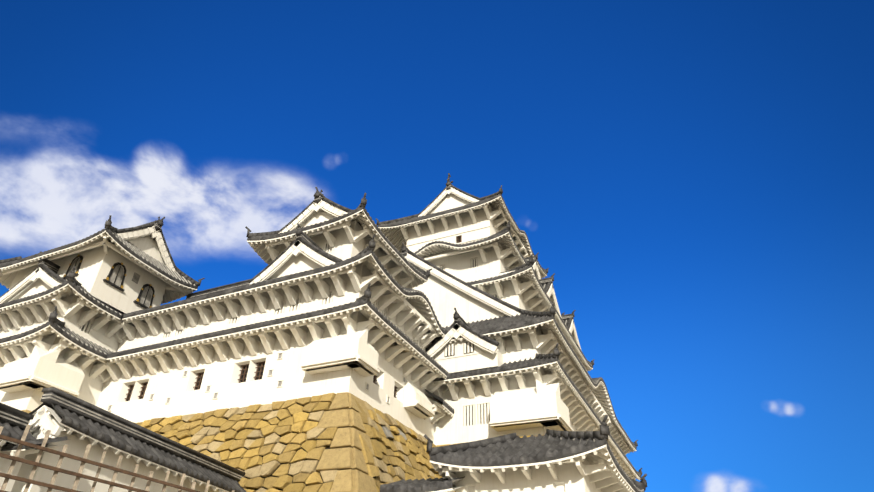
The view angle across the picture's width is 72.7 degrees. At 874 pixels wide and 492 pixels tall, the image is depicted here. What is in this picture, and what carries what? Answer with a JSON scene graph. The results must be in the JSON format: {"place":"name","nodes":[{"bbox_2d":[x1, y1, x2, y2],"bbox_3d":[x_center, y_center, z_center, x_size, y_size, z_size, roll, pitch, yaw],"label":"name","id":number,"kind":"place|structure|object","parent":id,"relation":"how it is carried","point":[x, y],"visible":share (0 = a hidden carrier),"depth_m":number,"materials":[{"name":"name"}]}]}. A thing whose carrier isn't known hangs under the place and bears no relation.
{"place":"outdoors","nodes":[
{"label":"outdoors","id":0,"kind":"place"},
{"bbox_2d":[0,0,873,491],"label":"sky","id":1,"kind":"structure","parent":0,"point":[694,179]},
{"label":"ground","id":2,"kind":"structure","parent":0,"visible":0},
{"bbox_2d":[0,425,234,491],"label":"lattice fence","id":3,"kind":"object","parent":2,"relation":"on","point":[57,469],"visible":1,"depth_m":13.23,"materials":[{"name":"paint"}]},
{"bbox_2d":[0,387,246,491],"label":"gate wall","id":4,"kind":"structure","parent":2,"relation":"on","point":[76,425],"depth_m":17.04,"materials":[{"name":"paint"}]},
{"bbox_2d":[21,392,542,491],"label":"stone rampart","id":5,"kind":"object","parent":2,"relation":"on","point":[341,442],"visible":0.4,"depth_m":25.26,"materials":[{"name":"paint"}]},
{"bbox_2d":[0,215,204,410],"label":"castle turret","id":6,"kind":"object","parent":5,"relation":"on","point":[62,308],"visible":0.98,"depth_m":34.10,"materials":[{"name":"paint"}]},
{"bbox_2d":[95,187,455,443],"bbox_3d":[-9.446,6.163,37.955,21.411,13.365,15.711,-13,-37,21],"label":"castle turret","id":7,"kind":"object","parent":5,"relation":"on","point":[328,299],"visible":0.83,"depth_m":30.80,"materials":[{"name":"paint"}]},
{"bbox_2d":[376,173,641,479],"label":"castle keep","id":8,"kind":"structure","parent":5,"relation":"on","point":[506,353],"depth_m":37.95,"materials":[{"name":"paint"}]},
{"bbox_2d":[380,415,646,491],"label":"yagura","id":9,"kind":"structure","parent":2,"relation":"on","point":[564,461],"depth_m":21.75,"materials":[{"name":"paint"}]}
]}

